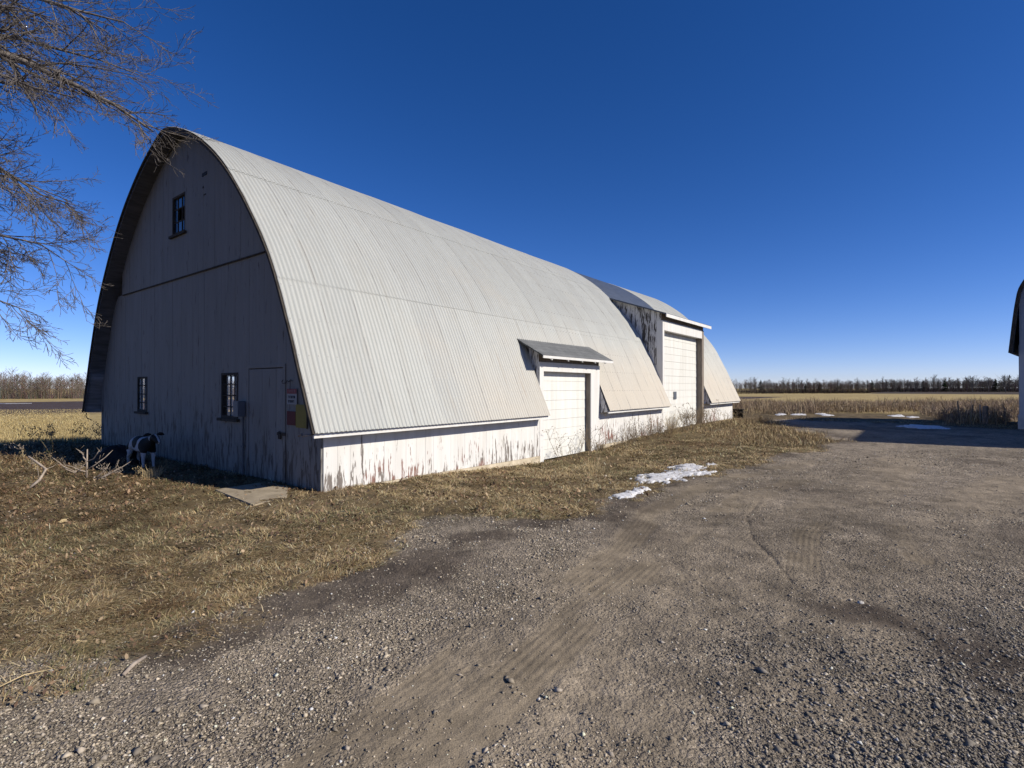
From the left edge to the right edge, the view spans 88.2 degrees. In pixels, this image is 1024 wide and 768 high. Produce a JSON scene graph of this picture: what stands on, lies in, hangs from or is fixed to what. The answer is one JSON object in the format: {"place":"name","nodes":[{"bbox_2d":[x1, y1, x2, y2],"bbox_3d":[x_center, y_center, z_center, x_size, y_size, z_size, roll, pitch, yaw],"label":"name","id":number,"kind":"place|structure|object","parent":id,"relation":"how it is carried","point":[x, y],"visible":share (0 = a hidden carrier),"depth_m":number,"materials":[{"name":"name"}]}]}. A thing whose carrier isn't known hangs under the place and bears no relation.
{"place":"outdoors","nodes":[
{"label":"outdoors","id":0,"kind":"place"},
{"bbox_2d":[0,403,31,403],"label":"snow patch","id":1,"kind":"object","parent":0,"point":[15,403],"visible":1,"depth_m":127.38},
{"bbox_2d":[0,419,1020,708],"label":"lawn grass","id":2,"kind":"structure","parent":0,"point":[176,613],"depth_m":5.72,"materials":[{"name":"brown plant"}]},
{"bbox_2d":[0,388,1023,767],"bbox_3d":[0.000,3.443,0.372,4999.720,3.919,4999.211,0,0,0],"label":"ground","id":3,"kind":"structure","parent":0,"point":[540,666],"depth_m":3.81,"materials":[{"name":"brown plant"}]},
{"bbox_2d":[0,669,50,686],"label":"stalk","id":4,"kind":"object","parent":3,"relation":"on","point":[20,676],"visible":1,"depth_m":2.84,"materials":[{"name":"plant"}]},
{"bbox_2d":[28,456,55,488],"bbox_3d":[-7.548,1.400,8.457,0.388,0.495,0.304,0,0,-29],"label":"branch","id":5,"kind":"object","parent":3,"relation":"on","point":[41,476],"visible":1,"depth_m":8.45,"materials":[{"name":"wood"}]},
{"bbox_2d":[0,409,92,444],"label":"field stubble","id":6,"kind":"object","parent":3,"relation":"on","point":[59,438],"visible":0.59,"depth_m":34.70,"materials":[{"name":"beige plant"}]},
{"bbox_2d":[40,423,54,434],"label":"dry weed","id":7,"kind":"object","parent":3,"relation":"on","point":[48,429],"visible":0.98,"depth_m":15.76,"materials":[{"name":"brown plant"}]},
{"bbox_2d":[41,438,59,460],"bbox_3d":[-9.493,1.386,10.870,0.324,0.520,0.354,0,0,0],"label":"leafy weed","id":8,"kind":"object","parent":3,"relation":"on","point":[52,446],"visible":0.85,"depth_m":10.90,"materials":[{"name":"green plant"}]},
{"bbox_2d":[52,457,85,472],"bbox_3d":[-8.184,1.523,9.756,0.625,0.352,0.086,0,0,0],"label":"branch","id":9,"kind":"object","parent":3,"relation":"on","point":[75,471],"visible":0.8,"depth_m":9.76,"materials":[{"name":"wood"}]},
{"bbox_2d":[68,444,81,457],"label":"leafy weed","id":10,"kind":"object","parent":3,"relation":"on","point":[75,450],"visible":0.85,"depth_m":11.37,"materials":[{"name":"green plant"}]},
{"bbox_2d":[64,448,112,477],"bbox_3d":[-7.483,1.392,9.318,0.773,0.623,0.156,0,0,0],"label":"sapling","id":11,"kind":"object","parent":3,"relation":"on","point":[87,461],"visible":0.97,"depth_m":9.33,"materials":[{"name":"wood"}]},
{"bbox_2d":[95,462,108,480],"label":"dry weed","id":12,"kind":"object","parent":3,"relation":"on","point":[102,469],"visible":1,"depth_m":8.95,"materials":[{"name":"brown plant"}]},
{"bbox_2d":[0,0,222,369],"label":"bare tree","id":13,"kind":"object","parent":3,"relation":"on","point":[14,60],"visible":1,"depth_m":7.29,"materials":[{"name":"brown plant"}]},
{"bbox_2d":[93,461,130,479],"bbox_3d":[-6.958,1.515,9.194,0.629,0.413,0.168,0,0,8],"label":"sapling","id":14,"kind":"object","parent":3,"relation":"on","point":[108,473],"visible":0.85,"depth_m":9.17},
{"bbox_2d":[0,368,233,398],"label":"woods","id":15,"kind":"object","parent":3,"relation":"on","point":[34,386],"visible":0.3,"depth_m":245.79,"materials":[{"name":"brown plant"}]},
{"bbox_2d":[92,444,141,466],"bbox_3d":[-8.043,1.484,10.807,0.891,0.514,0.574,0,0,-17],"label":"heap","id":16,"kind":"object","parent":3,"relation":"on","point":[116,453],"visible":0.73,"depth_m":10.59,"materials":[{"name":"black"}]},
{"bbox_2d":[122,655,146,676],"bbox_3d":[-2.155,1.602,3.010,0.033,0.030,0.192,0,0,-3],"label":"stick","id":17,"kind":"object","parent":3,"relation":"on","point":[131,666],"visible":1,"depth_m":3.00,"materials":[{"name":"beige wood"}]},
{"bbox_2d":[126,432,163,467],"bbox_3d":[-7.291,1.292,10.469,1.202,0.699,0.374,0,0,32],"label":"calf","id":18,"kind":"object","parent":3,"relation":"on","point":[143,445],"visible":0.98,"depth_m":10.33},
{"bbox_2d":[139,465,163,478],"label":"grass clump","id":19,"kind":"object","parent":3,"relation":"on","point":[151,474],"visible":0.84,"depth_m":9.31,"materials":[{"name":"plant"}]},
{"bbox_2d":[215,481,287,505],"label":"concrete slab","id":20,"kind":"structure","parent":3,"relation":"on","point":[261,492],"depth_m":7.95,"materials":[{"name":"beige concrete"}]},
{"bbox_2d":[332,484,355,495],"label":"grass clump","id":21,"kind":"object","parent":3,"relation":"on","point":[343,492],"visible":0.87,"depth_m":7.90,"materials":[{"name":"brown plant"}]},
{"bbox_2d":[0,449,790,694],"bbox_3d":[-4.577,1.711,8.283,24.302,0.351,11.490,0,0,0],"label":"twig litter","id":22,"kind":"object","parent":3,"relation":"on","point":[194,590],"visible":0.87,"depth_m":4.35,"materials":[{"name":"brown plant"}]},
{"bbox_2d":[0,441,820,706],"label":"fallen leaves","id":23,"kind":"object","parent":3,"relation":"on","point":[85,571],"visible":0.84,"depth_m":6.79,"materials":[{"name":"brown plant"}]},
{"bbox_2d":[82,126,740,491],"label":"barn","id":24,"kind":"structure","parent":3,"relation":"on","point":[391,342],"depth_m":10.99,"materials":[{"name":"metal"}]},
{"bbox_2d":[134,377,147,413],"bbox_3d":[-8.835,0.269,12.634,0.760,0.885,0.135,0,0,38],"label":"window","id":25,"kind":"structure","parent":24,"relation":"in","point":[140,410],"depth_m":12.70,"materials":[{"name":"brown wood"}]},
{"bbox_2d":[168,192,186,238],"bbox_3d":[-7.162,-3.624,11.373,0.820,0.895,0.135,0,0,38],"label":"window","id":26,"kind":"structure","parent":24,"relation":"in","point":[178,202],"depth_m":11.45,"materials":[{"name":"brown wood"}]},
{"bbox_2d":[216,373,239,421],"bbox_3d":[-5.298,0.243,9.918,0.800,0.905,0.135,0,0,38],"label":"window","id":27,"kind":"structure","parent":24,"relation":"in","point":[224,376],"depth_m":10.00,"materials":[{"name":"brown wood"}]},
{"bbox_2d":[233,401,244,475],"bbox_3d":[-4.922,0.978,9.517,0.200,1.340,0.130,0,0,38],"label":"electrical box","id":28,"kind":"object","parent":24,"relation":"attached to","point":[238,408],"visible":0.97,"depth_m":9.49,"materials":[{"name":"metal"}]},
{"bbox_2d":[249,368,284,481],"bbox_3d":[-4.215,0.687,9.066,1.227,1.896,0.067,0,0,38],"label":"entry door","id":29,"kind":"structure","parent":24,"relation":"in","point":[266,434],"depth_m":9.08,"materials":[{"name":"paint"}]},
{"bbox_2d":[287,411,295,424],"bbox_3d":[-3.582,0.554,8.568,0.255,0.225,0.009,0,0,38],"label":"red sign","id":30,"kind":"object","parent":24,"relation":"attached to","point":[291,417],"visible":1,"depth_m":8.56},
{"bbox_2d":[287,389,296,404],"bbox_3d":[-3.566,0.204,8.553,0.290,0.255,0.015,0,0,37],"label":"warning sign","id":31,"kind":"object","parent":24,"relation":"attached to","point":[292,396],"visible":1,"depth_m":8.54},
{"bbox_2d":[296,404,307,428],"bbox_3d":[-3.343,0.511,8.385,0.327,0.390,0.011,0,0,38],"label":"yellow sign","id":32,"kind":"object","parent":24,"relation":"attached to","point":[301,419],"visible":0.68,"depth_m":8.38,"materials":[{"name":"brown metal"}]},
{"bbox_2d":[544,372,585,458],"bbox_3d":[1.335,0.784,13.871,0.041,2.200,2.340,0,0,38],"label":"garage door","id":33,"kind":"structure","parent":24,"relation":"in","point":[564,392],"depth_m":13.91,"materials":[{"name":"paint"}]},
{"bbox_2d":[664,332,696,429],"bbox_3d":[6.552,-0.029,20.750,0.062,3.810,4.180,0,0,38],"label":"tall garage door","id":34,"kind":"structure","parent":24,"relation":"in","point":[680,375],"depth_m":20.82,"materials":[{"name":"paint"}]},
{"bbox_2d":[577,424,600,459],"bbox_3d":[1.884,1.474,13.034,0.612,0.971,0.254,0,0,10],"label":"dry weed","id":35,"kind":"object","parent":3,"relation":"on","point":[585,438],"visible":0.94,"depth_m":13.04,"materials":[{"name":"brown plant"}]},
{"bbox_2d":[582,457,605,474],"bbox_3d":[1.644,1.617,10.434,0.534,0.373,0.625,0,0,-15],"label":"grass clump","id":36,"kind":"object","parent":3,"relation":"on","point":[598,468],"visible":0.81,"depth_m":10.43,"materials":[{"name":"plant"}]},
{"bbox_2d":[596,441,608,450],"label":"grass clump","id":37,"kind":"object","parent":3,"relation":"on","point":[601,446],"visible":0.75,"depth_m":14.79,"materials":[{"name":"beige plant"}]},
{"bbox_2d":[596,415,610,454],"bbox_3d":[2.396,1.398,14.030,0.509,1.155,0.206,0,0,-26],"label":"dry weed","id":38,"kind":"object","parent":3,"relation":"on","point":[601,435],"visible":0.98,"depth_m":14.01,"materials":[{"name":"plant"}]},
{"bbox_2d":[608,486,650,498],"bbox_3d":[1.827,1.659,8.031,0.347,0.072,1.220,0,0,37],"label":"snow patch","id":39,"kind":"object","parent":3,"relation":"on","point":[633,492],"visible":0.88,"depth_m":7.91,"materials":[{"name":"white snow"}]},
{"bbox_2d":[661,414,680,432],"bbox_3d":[5.532,1.335,18.363,0.833,0.778,0.948,0,0,0],"label":"grass clump","id":40,"kind":"object","parent":3,"relation":"on","point":[674,429],"visible":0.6,"depth_m":18.36,"materials":[{"name":"plant"}]},
{"bbox_2d":[629,463,716,484],"bbox_3d":[3.223,1.713,10.107,1.202,0.139,3.479,0,0,36],"label":"snow patch","id":41,"kind":"object","parent":3,"relation":"on","point":[672,475],"visible":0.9,"depth_m":9.81,"materials":[{"name":"white snow"}]},
{"bbox_2d":[731,376,758,391],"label":"hedgerow","id":42,"kind":"object","parent":3,"relation":"on","point":[754,380],"visible":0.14,"depth_m":571.24,"materials":[{"name":"brown plant"}]},
{"bbox_2d":[742,413,773,423],"bbox_3d":[10.468,1.450,22.417,1.166,0.480,1.212,0,0,-34],"label":"grass clump","id":43,"kind":"object","parent":3,"relation":"on","point":[761,420],"visible":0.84,"depth_m":22.31,"materials":[{"name":"brown plant"}]},
{"bbox_2d":[815,413,833,415],"bbox_3d":[18.244,1.776,30.957,0.771,0.078,3.316,0,0,20],"label":"snow patch","id":44,"kind":"object","parent":3,"relation":"on","point":[823,414],"visible":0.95,"depth_m":30.15,"materials":[{"name":"white snow"}]},
{"bbox_2d":[732,395,1018,424],"bbox_3d":[27.358,1.271,42.412,40.057,1.243,21.927,0,0,-42],"label":"brush","id":45,"kind":"object","parent":3,"relation":"on","point":[947,411],"visible":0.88,"depth_m":33.01,"materials":[{"name":"brown plant"}]},
{"bbox_2d":[735,375,1018,392],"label":"distant woods","id":46,"kind":"object","parent":3,"relation":"on","point":[837,385],"visible":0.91,"depth_m":418.22,"materials":[{"name":"brown plant"}]},
{"bbox_2d":[738,387,1018,393],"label":"field hedge","id":47,"kind":"object","parent":3,"relation":"on","point":[823,392],"visible":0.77,"depth_m":373.24,"materials":[{"name":"plant"}]},
{"bbox_2d":[887,414,904,416],"bbox_3d":[21.407,1.769,29.458,0.919,0.081,2.108,0,0,30],"label":"snow patch","id":48,"kind":"object","parent":3,"relation":"on","point":[898,415],"visible":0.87,"depth_m":29.33,"materials":[{"name":"white snow"}]},
{"bbox_2d":[897,424,949,428],"bbox_3d":[16.473,1.724,21.304,1.980,0.070,2.520,0,0,0],"label":"snow patch","id":49,"kind":"object","parent":3,"relation":"on","point":[923,426],"visible":0.97,"depth_m":21.06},
{"bbox_2d":[965,376,979,391],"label":"bare tree","id":50,"kind":"object","parent":3,"relation":"on","point":[972,385],"visible":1,"depth_m":339.96,"materials":[{"name":"brown plant"}]},
{"bbox_2d":[982,406,988,423],"bbox_3d":[20.562,1.450,22.939,0.224,1.005,0.213,1,1,0],"label":"fence post","id":51,"kind":"object","parent":3,"relation":"on","point":[986,409],"visible":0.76,"depth_m":22.86,"materials":[{"name":"brown wood"}]},
{"bbox_2d":[983,377,993,391],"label":"bare tree","id":52,"kind":"object","parent":3,"relation":"on","point":[988,381],"visible":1,"depth_m":345.21,"materials":[{"name":"brown plant"}]},
{"bbox_2d":[997,374,1011,392],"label":"bare tree","id":53,"kind":"object","parent":3,"relation":"on","point":[1005,383],"visible":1,"depth_m":329.91,"materials":[{"name":"brown plant"}]},
{"bbox_2d":[1008,280,1023,428],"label":"barn","id":54,"kind":"structure","parent":3,"relation":"on","point":[1016,345],"depth_m":19.92,"materials":[{"name":"paint"}]},
{"bbox_2d":[0,0,1023,388],"label":"sky","id":55,"kind":"structure","parent":0,"point":[833,189],"materials":[{"name":"blue"}]},
{"bbox_2d":[733,409,743,417],"bbox_3d":[11.692,1.517,27.268,0.580,0.460,0.580,0,0,0],"label":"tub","id":56,"kind":"object","parent":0,"point":[740,411],"visible":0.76,"depth_m":27.06,"materials":[{"name":"black plastic"}]},
{"bbox_2d":[685,415,854,447],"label":"mound grass","id":57,"kind":"structure","parent":0,"point":[773,431],"depth_m":17.45,"materials":[{"name":"brown plant"}]}
]}

